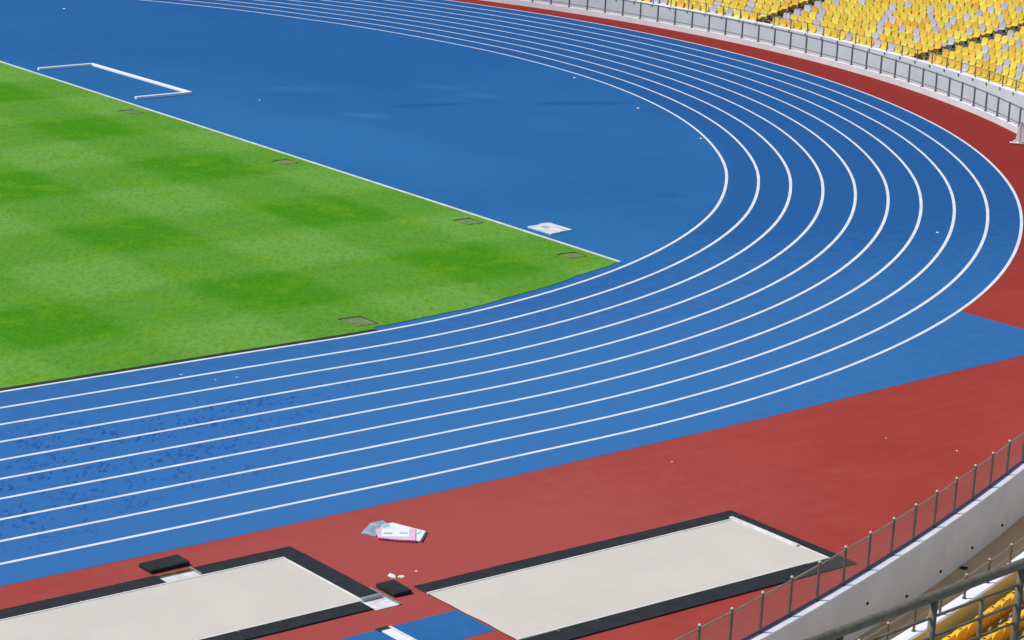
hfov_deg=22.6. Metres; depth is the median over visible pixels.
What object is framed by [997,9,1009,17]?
stadium seat
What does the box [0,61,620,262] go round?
kerb
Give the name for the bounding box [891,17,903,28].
stadium seat
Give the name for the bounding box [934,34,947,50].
stadium seat
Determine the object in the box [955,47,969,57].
stadium seat
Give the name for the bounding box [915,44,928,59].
stadium seat
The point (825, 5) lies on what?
stadium seat
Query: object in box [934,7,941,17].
stadium seat
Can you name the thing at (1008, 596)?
stadium seat
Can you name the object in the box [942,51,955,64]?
stadium seat
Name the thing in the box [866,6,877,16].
stadium seat
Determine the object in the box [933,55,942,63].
stadium seat
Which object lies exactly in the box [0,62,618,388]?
grass
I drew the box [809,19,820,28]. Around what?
stadium seat
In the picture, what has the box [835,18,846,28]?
stadium seat
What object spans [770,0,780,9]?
stadium seat
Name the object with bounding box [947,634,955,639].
stadium seat
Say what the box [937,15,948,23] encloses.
stadium seat
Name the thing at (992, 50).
stadium seat
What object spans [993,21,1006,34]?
stadium seat
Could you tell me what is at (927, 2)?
stadium seat
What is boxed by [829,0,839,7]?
stadium seat
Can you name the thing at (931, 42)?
stadium seat
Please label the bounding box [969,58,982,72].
stadium seat
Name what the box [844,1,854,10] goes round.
stadium seat
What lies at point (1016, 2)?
stadium seat
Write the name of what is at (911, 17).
stadium seat
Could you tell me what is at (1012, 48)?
stadium seat
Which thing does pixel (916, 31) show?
stadium seat
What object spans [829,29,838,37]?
stadium seat
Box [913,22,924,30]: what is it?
stadium seat
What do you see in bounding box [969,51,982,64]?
stadium seat
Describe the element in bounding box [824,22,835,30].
stadium seat
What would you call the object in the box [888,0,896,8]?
stadium seat
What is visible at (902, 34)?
stadium seat
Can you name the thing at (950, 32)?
stadium seat
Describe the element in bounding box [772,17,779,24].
stadium seat
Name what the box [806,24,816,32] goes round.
stadium seat
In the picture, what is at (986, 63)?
stadium seat
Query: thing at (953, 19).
stadium seat
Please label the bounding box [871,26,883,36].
stadium seat
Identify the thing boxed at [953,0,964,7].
stadium seat
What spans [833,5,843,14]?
stadium seat
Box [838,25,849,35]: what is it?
stadium seat
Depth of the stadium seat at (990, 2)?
130.65 m
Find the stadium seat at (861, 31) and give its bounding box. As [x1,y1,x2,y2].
[852,28,864,42]
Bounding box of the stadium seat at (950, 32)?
[941,29,953,42]
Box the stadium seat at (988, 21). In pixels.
[978,18,991,31]
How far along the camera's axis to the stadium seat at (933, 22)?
128.79 m
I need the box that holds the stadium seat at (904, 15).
[896,12,907,20]
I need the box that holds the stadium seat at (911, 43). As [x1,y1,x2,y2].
[907,40,914,54]
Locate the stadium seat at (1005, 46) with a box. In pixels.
[1001,43,1008,56]
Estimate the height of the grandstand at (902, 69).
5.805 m
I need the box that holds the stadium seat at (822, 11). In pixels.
[816,8,825,17]
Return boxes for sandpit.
[0,546,400,639]
[414,510,856,639]
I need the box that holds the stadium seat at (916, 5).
[911,2,919,13]
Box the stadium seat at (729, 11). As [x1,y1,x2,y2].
[725,8,733,15]
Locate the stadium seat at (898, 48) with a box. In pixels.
[891,44,901,52]
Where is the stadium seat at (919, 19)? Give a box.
[910,15,922,25]
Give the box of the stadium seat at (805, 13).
[798,10,808,18]
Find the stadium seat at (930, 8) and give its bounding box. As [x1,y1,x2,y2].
[926,5,933,16]
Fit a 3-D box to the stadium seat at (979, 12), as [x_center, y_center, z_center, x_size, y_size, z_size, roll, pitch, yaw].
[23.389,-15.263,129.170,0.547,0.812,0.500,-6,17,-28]
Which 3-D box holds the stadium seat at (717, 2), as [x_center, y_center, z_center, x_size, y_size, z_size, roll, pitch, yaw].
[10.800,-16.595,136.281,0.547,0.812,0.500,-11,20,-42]
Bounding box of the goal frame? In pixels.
[38,63,191,98]
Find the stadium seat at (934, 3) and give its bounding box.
[926,0,937,10]
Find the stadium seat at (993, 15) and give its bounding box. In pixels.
[984,12,996,22]
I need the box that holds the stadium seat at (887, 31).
[879,28,890,37]
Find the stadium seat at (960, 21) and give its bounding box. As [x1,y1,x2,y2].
[951,18,963,28]
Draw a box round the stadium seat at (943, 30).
[934,27,946,35]
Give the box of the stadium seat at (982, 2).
[979,0,986,8]
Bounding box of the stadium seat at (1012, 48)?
[1002,45,1015,53]
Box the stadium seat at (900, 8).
[892,5,903,15]
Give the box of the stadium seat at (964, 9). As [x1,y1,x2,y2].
[956,6,967,13]
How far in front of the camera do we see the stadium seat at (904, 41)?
126.23 m
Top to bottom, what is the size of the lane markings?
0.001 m
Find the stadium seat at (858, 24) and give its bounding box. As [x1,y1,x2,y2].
[850,21,861,29]
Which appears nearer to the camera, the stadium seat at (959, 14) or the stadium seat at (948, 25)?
the stadium seat at (948, 25)
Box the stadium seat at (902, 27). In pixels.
[898,24,905,36]
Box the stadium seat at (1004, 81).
[995,74,1006,83]
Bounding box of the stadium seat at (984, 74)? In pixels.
[977,68,988,77]
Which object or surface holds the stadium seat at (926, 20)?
on the grandstand at (902, 69)
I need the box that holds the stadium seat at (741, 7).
[733,4,744,14]
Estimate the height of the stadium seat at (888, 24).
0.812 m
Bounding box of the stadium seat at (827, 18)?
[820,15,831,25]
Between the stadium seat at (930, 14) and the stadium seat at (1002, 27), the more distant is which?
the stadium seat at (930, 14)
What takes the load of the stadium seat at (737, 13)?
on the grandstand at (902, 69)
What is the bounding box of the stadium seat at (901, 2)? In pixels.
[896,0,904,9]
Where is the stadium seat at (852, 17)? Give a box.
[846,14,855,24]
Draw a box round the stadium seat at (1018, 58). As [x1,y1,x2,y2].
[1010,54,1021,64]
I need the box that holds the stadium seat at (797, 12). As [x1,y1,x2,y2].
[790,9,800,18]
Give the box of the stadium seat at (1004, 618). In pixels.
[990,595,1013,623]
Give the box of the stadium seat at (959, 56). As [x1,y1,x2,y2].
[949,53,962,67]
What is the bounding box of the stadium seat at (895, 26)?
[891,23,898,34]
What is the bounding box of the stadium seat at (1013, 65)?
[1002,61,1016,74]
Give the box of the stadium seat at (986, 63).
[980,60,989,75]
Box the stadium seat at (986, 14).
[977,11,989,21]
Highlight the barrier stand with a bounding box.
[1010,121,1023,144]
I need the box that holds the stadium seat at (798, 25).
[792,21,801,29]
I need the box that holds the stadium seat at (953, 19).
[944,16,956,26]
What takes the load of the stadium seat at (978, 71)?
on the grandstand at (902, 69)
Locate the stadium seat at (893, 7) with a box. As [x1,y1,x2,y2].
[885,4,896,13]
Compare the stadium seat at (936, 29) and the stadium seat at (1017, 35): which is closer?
the stadium seat at (1017, 35)
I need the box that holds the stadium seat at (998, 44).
[988,41,1001,51]
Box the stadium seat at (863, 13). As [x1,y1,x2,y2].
[855,10,866,19]
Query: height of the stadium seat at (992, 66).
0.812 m
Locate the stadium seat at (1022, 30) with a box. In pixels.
[1013,26,1023,36]
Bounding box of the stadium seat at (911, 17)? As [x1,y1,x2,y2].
[903,14,914,23]
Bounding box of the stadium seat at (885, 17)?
[877,14,888,23]
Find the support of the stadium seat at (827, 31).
on the grandstand at (902, 69)
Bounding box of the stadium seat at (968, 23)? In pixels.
[959,20,971,32]
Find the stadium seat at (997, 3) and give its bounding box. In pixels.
[987,1,1000,12]
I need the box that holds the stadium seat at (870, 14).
[862,11,873,21]
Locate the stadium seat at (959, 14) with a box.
[956,11,963,23]
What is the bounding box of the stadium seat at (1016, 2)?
[1008,0,1019,6]
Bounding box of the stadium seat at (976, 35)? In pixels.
[967,29,980,41]
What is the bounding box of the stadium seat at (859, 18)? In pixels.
[854,15,862,25]
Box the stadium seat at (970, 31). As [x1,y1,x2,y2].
[960,27,973,43]
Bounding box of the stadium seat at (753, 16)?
[748,13,756,20]
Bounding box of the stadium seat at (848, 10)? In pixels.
[840,7,851,17]
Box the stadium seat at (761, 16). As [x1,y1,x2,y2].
[758,9,767,21]
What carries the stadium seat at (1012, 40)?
on the grandstand at (902, 69)
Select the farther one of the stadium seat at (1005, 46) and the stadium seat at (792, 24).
the stadium seat at (792, 24)
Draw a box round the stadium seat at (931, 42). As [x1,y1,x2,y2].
[922,38,934,54]
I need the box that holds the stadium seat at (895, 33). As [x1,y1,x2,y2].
[886,29,898,39]
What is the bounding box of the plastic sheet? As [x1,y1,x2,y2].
[361,520,386,536]
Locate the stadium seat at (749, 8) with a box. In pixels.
[741,6,752,16]
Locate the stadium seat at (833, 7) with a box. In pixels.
[825,4,836,14]
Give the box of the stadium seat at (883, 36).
[874,33,886,46]
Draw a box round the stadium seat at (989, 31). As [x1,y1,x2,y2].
[980,25,993,37]
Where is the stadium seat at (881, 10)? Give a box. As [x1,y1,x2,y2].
[874,7,884,15]
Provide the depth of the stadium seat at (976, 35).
125.98 m
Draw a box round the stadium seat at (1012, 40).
[1002,37,1015,50]
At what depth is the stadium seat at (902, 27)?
128.55 m
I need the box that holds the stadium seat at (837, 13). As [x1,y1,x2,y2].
[831,11,840,21]
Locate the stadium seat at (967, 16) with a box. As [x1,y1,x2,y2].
[963,13,970,21]
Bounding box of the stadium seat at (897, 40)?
[888,37,900,50]
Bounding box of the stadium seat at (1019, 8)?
[1009,5,1022,14]
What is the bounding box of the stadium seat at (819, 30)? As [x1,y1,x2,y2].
[816,26,822,34]
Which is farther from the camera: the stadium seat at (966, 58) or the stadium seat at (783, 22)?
the stadium seat at (783, 22)
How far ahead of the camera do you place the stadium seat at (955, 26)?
127.42 m
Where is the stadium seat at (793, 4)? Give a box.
[788,0,798,12]
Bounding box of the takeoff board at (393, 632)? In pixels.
[375,626,415,639]
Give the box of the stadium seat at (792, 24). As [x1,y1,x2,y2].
[786,20,794,27]
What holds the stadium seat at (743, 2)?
on the grandstand at (902, 69)
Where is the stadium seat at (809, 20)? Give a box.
[802,17,812,25]
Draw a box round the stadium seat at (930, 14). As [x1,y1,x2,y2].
[922,11,933,21]
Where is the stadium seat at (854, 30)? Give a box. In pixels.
[845,27,857,37]
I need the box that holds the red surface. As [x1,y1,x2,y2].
[0,0,1023,639]
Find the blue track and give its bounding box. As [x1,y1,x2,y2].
[0,0,1023,585]
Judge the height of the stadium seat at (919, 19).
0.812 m
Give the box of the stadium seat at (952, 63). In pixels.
[945,58,955,67]
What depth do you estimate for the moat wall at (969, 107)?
126.82 m
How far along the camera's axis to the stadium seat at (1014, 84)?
117.08 m
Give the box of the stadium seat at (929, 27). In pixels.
[920,24,932,32]
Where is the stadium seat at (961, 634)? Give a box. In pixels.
[942,627,967,639]
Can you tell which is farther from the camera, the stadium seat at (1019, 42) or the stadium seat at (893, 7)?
the stadium seat at (893, 7)
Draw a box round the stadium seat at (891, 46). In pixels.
[887,42,894,50]
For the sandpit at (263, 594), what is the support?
on the red surface
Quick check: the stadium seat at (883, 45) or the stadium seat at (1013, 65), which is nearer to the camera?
the stadium seat at (1013, 65)
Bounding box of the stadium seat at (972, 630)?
[945,621,976,639]
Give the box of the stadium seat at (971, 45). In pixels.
[962,41,974,50]
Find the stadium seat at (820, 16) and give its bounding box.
[812,13,823,23]
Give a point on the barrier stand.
(1019, 139)
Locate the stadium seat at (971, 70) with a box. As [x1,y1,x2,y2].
[965,64,974,73]
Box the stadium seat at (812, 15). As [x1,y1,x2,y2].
[805,12,815,22]
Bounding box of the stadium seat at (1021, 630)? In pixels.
[1004,617,1023,635]
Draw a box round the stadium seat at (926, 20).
[917,17,929,29]
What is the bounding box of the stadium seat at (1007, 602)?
[983,597,1011,629]
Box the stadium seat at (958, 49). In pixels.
[949,45,961,58]
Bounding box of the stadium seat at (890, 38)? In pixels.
[881,35,893,48]
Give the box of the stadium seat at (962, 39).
[954,32,967,45]
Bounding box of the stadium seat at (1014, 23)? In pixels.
[1006,17,1018,29]
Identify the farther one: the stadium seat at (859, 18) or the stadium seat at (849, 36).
the stadium seat at (859, 18)
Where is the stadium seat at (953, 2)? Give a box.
[945,0,956,7]
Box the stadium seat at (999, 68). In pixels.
[988,64,1002,73]
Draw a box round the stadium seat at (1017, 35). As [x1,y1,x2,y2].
[1007,32,1020,42]
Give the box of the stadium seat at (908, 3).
[903,1,911,11]
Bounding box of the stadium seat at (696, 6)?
[693,2,700,9]
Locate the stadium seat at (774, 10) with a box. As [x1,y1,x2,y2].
[767,5,778,20]
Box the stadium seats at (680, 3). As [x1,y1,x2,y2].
[638,0,1023,92]
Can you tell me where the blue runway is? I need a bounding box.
[338,610,493,639]
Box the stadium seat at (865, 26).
[857,23,868,32]
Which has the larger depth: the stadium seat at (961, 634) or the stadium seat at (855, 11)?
the stadium seat at (855, 11)
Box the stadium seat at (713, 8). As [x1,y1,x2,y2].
[709,5,716,12]
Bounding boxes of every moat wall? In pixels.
[483,0,1018,133]
[748,463,1023,639]
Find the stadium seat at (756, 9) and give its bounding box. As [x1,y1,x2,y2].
[749,7,759,17]
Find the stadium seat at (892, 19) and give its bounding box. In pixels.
[884,16,895,25]
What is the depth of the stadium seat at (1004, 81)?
118.00 m
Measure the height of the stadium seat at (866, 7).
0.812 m
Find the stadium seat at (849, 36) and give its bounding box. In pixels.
[842,33,852,40]
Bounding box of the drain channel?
[0,329,377,390]
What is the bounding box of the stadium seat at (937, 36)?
[927,33,940,46]
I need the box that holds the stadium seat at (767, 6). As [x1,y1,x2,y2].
[760,3,770,18]
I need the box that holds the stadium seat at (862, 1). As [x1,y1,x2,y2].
[854,0,865,7]
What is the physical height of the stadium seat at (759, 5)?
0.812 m
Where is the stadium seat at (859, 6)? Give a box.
[851,3,862,13]
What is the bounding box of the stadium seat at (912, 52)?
[906,48,915,56]
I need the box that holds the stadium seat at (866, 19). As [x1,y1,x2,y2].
[861,17,869,27]
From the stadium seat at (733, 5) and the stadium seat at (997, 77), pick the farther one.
the stadium seat at (733, 5)
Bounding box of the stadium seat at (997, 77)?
[990,72,1000,81]
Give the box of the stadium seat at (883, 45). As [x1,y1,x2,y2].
[879,41,886,49]
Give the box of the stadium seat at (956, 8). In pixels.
[949,4,960,12]
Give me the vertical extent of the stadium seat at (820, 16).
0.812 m
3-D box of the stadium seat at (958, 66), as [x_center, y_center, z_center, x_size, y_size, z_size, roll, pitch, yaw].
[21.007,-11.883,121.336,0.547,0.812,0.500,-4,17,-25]
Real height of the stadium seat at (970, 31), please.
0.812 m
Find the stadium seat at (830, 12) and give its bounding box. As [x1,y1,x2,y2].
[824,9,833,17]
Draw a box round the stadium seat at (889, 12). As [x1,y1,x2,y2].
[881,9,892,18]
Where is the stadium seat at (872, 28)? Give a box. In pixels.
[864,24,876,35]
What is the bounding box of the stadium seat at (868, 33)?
[860,30,871,38]
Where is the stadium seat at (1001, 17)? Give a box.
[992,14,1004,27]
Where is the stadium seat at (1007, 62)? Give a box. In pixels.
[996,59,1010,73]
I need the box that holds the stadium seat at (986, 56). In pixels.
[976,53,989,66]
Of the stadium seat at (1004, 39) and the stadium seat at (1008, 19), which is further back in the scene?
the stadium seat at (1008, 19)
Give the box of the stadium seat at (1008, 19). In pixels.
[999,16,1011,31]
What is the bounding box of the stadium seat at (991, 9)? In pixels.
[982,5,994,15]
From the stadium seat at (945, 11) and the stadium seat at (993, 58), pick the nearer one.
the stadium seat at (993, 58)
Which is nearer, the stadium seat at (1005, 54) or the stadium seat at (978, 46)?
the stadium seat at (1005, 54)
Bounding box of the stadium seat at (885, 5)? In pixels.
[877,2,888,12]
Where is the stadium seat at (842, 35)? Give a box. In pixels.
[838,31,845,38]
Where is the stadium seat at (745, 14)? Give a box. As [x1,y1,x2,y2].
[742,11,749,18]
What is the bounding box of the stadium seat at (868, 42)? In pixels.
[863,38,873,45]
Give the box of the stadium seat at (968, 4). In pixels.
[960,1,971,10]
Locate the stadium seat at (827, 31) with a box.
[822,28,830,35]
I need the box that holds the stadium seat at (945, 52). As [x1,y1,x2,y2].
[935,49,948,63]
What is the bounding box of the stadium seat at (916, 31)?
[913,28,919,36]
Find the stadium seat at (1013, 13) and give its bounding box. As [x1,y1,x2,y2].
[1004,10,1016,24]
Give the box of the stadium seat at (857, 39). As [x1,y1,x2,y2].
[850,34,859,42]
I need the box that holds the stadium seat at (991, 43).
[981,39,994,50]
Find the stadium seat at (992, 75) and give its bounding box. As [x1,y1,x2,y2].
[983,70,994,79]
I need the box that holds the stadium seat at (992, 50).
[983,47,995,60]
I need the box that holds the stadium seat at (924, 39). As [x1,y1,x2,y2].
[914,36,927,50]
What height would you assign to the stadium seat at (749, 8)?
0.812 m
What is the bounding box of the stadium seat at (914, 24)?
[905,21,917,33]
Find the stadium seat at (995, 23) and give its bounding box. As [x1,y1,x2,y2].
[986,19,999,35]
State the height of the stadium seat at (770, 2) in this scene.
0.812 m
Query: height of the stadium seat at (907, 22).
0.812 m
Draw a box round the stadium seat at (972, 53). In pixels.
[962,49,975,59]
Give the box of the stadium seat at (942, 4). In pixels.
[934,1,945,9]
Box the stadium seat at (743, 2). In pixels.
[737,0,746,8]
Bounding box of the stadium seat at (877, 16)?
[869,13,881,23]
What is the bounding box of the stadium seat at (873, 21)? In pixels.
[869,18,876,27]
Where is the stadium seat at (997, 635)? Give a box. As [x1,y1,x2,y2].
[980,629,1003,639]
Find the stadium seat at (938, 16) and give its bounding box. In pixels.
[929,13,941,23]
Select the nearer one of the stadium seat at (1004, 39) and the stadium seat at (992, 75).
the stadium seat at (992, 75)
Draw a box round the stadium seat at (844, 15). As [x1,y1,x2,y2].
[839,12,847,21]
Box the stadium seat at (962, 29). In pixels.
[953,25,965,39]
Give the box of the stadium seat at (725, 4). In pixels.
[717,2,729,11]
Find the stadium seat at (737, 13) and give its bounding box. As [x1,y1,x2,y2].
[732,10,739,17]
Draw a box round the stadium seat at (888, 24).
[883,21,891,32]
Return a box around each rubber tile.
[139,554,189,573]
[376,579,411,596]
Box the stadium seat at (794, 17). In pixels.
[787,14,797,22]
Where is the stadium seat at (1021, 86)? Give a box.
[1012,80,1023,89]
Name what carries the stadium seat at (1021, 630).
on the grandstand at (956, 617)
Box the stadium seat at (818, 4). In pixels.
[811,1,821,9]
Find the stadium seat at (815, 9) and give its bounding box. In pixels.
[808,6,818,16]
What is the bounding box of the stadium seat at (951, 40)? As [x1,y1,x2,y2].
[941,36,954,49]
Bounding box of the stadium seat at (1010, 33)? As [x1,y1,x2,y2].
[1001,30,1013,39]
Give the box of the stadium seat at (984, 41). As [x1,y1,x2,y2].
[974,37,987,48]
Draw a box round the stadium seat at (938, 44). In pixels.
[928,40,941,53]
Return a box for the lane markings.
[0,0,1022,564]
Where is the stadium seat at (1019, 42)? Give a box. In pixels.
[1008,39,1022,49]
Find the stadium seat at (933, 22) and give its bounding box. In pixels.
[925,18,936,27]
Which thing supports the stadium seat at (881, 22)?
on the grandstand at (902, 69)
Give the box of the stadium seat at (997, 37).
[987,34,1000,44]
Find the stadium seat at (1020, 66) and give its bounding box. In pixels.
[1009,63,1023,77]
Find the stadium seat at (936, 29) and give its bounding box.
[927,26,939,38]
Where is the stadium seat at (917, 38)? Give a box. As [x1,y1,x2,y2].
[907,35,920,45]
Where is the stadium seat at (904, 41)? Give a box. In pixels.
[895,38,907,52]
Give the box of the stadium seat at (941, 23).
[932,20,944,29]
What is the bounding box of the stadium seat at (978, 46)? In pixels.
[969,43,981,57]
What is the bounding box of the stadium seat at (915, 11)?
[907,8,918,18]
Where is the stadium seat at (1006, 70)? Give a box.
[994,66,1009,80]
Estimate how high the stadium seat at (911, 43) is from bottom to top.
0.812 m
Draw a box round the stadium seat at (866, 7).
[859,4,869,12]
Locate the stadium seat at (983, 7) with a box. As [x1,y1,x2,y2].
[974,4,986,14]
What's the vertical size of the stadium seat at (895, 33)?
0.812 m
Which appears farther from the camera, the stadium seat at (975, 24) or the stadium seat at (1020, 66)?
the stadium seat at (975, 24)
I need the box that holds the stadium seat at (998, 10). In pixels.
[989,7,1001,17]
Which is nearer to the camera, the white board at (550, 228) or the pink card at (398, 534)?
the pink card at (398, 534)
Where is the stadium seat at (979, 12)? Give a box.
[970,9,982,18]
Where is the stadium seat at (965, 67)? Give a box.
[958,62,968,71]
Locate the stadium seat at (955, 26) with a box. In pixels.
[946,23,958,36]
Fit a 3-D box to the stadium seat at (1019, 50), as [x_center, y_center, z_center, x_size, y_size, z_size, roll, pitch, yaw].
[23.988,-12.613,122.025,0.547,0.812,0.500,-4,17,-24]
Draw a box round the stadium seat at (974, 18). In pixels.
[964,14,977,23]
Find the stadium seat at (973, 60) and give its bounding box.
[962,57,975,71]
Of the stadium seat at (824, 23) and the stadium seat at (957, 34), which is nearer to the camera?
the stadium seat at (957, 34)
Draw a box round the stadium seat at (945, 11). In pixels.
[941,8,948,19]
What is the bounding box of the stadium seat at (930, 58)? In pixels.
[924,53,935,61]
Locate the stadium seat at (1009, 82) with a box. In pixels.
[1001,76,1013,85]
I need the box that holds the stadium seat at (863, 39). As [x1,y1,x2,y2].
[859,36,866,43]
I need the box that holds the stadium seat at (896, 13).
[888,10,899,20]
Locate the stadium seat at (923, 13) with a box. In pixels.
[914,10,926,20]
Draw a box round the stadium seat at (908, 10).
[900,7,911,15]
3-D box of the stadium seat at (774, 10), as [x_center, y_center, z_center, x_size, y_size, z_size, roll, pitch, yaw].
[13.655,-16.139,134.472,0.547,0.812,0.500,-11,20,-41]
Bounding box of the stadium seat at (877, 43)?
[872,39,880,47]
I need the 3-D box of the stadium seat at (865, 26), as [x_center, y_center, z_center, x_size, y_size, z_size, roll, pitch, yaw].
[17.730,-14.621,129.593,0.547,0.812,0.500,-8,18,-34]
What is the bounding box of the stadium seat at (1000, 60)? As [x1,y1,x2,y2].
[989,57,1003,71]
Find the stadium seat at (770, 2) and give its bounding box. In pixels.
[762,0,772,8]
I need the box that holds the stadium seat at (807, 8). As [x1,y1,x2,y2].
[800,5,810,15]
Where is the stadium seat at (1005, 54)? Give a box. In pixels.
[996,50,1008,61]
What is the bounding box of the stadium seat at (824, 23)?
[816,20,827,30]
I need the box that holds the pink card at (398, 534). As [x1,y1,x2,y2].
[376,527,415,542]
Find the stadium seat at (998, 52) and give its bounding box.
[990,48,1001,57]
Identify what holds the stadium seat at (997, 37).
on the grandstand at (902, 69)
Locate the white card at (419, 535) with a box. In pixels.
[381,523,426,541]
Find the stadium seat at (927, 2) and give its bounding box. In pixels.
[919,0,930,8]
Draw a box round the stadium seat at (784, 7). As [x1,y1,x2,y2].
[778,1,788,16]
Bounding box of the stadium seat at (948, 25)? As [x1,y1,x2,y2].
[939,22,951,31]
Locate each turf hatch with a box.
[118,109,142,113]
[273,159,297,164]
[338,316,377,326]
[453,218,482,224]
[557,252,585,258]
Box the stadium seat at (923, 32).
[913,29,926,38]
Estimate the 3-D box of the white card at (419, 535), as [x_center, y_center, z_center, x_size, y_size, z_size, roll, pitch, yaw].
[-2.458,4.789,57.748,1.318,0.025,0.761,11,17,28]
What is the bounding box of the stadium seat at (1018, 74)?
[1007,70,1021,85]
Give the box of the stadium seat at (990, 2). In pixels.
[986,0,993,7]
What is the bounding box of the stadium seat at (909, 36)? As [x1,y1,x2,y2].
[900,33,912,43]
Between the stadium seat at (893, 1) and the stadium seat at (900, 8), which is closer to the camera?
the stadium seat at (900, 8)
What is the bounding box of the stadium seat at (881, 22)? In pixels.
[876,20,884,31]
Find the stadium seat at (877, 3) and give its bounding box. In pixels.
[870,0,880,9]
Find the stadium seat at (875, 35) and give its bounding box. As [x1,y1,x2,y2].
[866,32,878,44]
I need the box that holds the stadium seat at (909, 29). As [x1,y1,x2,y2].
[905,26,912,38]
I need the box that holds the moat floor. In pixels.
[855,515,1023,639]
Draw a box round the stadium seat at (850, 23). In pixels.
[842,20,853,30]
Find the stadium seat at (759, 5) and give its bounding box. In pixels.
[752,2,762,12]
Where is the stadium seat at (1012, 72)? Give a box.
[1001,68,1015,82]
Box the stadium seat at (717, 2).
[709,0,721,13]
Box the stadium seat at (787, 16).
[779,13,790,23]
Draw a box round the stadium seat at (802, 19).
[794,16,805,26]
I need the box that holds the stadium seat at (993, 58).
[982,55,996,69]
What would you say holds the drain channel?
on the blue track
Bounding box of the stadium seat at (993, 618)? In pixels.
[975,604,1000,638]
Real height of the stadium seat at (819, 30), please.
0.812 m
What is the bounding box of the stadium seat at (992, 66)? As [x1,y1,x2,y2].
[987,62,995,76]
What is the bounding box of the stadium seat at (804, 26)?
[801,23,808,30]
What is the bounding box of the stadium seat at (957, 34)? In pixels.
[947,31,960,47]
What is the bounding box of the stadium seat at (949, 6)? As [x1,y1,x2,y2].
[941,3,952,12]
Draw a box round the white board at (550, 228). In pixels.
[527,223,571,234]
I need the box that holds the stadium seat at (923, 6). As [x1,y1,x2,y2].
[919,4,926,13]
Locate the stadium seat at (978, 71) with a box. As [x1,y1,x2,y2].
[971,66,981,75]
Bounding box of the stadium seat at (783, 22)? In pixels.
[778,18,786,26]
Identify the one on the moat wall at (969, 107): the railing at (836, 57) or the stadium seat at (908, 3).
the railing at (836, 57)
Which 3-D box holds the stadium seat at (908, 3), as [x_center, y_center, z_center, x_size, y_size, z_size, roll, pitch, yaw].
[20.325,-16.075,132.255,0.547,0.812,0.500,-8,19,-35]
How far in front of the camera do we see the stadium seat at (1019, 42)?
123.30 m
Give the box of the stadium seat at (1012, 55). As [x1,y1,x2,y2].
[1003,52,1015,63]
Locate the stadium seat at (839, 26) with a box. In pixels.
[830,23,842,34]
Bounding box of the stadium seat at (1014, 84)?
[1007,78,1019,87]
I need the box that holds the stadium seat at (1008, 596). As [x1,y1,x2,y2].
[1000,589,1023,616]
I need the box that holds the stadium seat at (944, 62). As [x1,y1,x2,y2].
[938,57,948,65]
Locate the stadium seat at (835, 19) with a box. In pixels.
[827,16,838,26]
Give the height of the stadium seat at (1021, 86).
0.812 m
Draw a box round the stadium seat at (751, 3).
[745,0,754,8]
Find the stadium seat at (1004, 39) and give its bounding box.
[994,35,1007,48]
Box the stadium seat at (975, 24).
[966,21,978,35]
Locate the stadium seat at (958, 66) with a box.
[952,60,962,69]
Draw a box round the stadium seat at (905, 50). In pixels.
[898,46,908,54]
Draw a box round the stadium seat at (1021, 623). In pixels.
[996,613,1023,639]
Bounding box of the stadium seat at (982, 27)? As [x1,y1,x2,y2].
[973,23,985,39]
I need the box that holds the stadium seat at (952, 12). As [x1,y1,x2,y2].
[949,10,955,20]
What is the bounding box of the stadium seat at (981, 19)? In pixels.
[971,16,984,26]
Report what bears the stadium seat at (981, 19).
on the grandstand at (902, 69)
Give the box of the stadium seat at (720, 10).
[717,7,724,14]
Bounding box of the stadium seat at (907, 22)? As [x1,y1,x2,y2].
[898,19,910,29]
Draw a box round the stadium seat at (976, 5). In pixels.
[967,2,979,12]
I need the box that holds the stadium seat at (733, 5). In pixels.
[725,3,736,13]
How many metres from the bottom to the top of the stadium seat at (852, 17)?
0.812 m
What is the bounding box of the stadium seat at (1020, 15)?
[1011,12,1023,28]
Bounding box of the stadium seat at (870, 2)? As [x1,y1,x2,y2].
[862,0,873,9]
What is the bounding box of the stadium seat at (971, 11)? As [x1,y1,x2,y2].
[963,8,974,16]
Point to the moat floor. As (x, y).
(1013, 534)
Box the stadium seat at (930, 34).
[920,31,933,41]
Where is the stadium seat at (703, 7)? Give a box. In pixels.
[701,4,708,11]
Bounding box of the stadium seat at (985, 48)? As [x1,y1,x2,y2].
[976,45,988,59]
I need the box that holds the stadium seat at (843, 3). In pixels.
[836,0,846,10]
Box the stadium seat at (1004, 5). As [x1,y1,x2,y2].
[994,2,1008,10]
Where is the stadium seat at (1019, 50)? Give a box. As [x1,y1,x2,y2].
[1008,47,1022,60]
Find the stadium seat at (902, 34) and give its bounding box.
[893,31,905,41]
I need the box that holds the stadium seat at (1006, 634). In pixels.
[983,626,1010,639]
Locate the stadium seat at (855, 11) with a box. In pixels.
[848,8,858,16]
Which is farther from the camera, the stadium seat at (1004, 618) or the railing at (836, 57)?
the railing at (836, 57)
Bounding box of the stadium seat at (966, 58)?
[955,55,969,65]
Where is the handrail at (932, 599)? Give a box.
[803,558,1023,639]
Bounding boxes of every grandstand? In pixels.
[529,0,1023,123]
[891,552,1023,639]
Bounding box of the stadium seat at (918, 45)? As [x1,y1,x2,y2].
[908,42,921,57]
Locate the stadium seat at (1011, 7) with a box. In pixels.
[1002,4,1015,11]
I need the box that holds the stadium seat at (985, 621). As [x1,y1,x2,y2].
[958,612,989,637]
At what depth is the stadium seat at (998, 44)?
123.51 m
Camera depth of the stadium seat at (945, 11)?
130.20 m
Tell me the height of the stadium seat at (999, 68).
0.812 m
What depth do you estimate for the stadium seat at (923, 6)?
131.49 m
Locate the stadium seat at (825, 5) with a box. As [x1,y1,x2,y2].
[818,2,828,12]
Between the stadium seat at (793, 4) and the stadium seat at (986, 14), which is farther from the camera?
the stadium seat at (793, 4)
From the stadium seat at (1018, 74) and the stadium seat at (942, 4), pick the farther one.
the stadium seat at (942, 4)
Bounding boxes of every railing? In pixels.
[531,0,1023,126]
[615,0,1023,94]
[675,432,1023,639]
[858,537,1023,639]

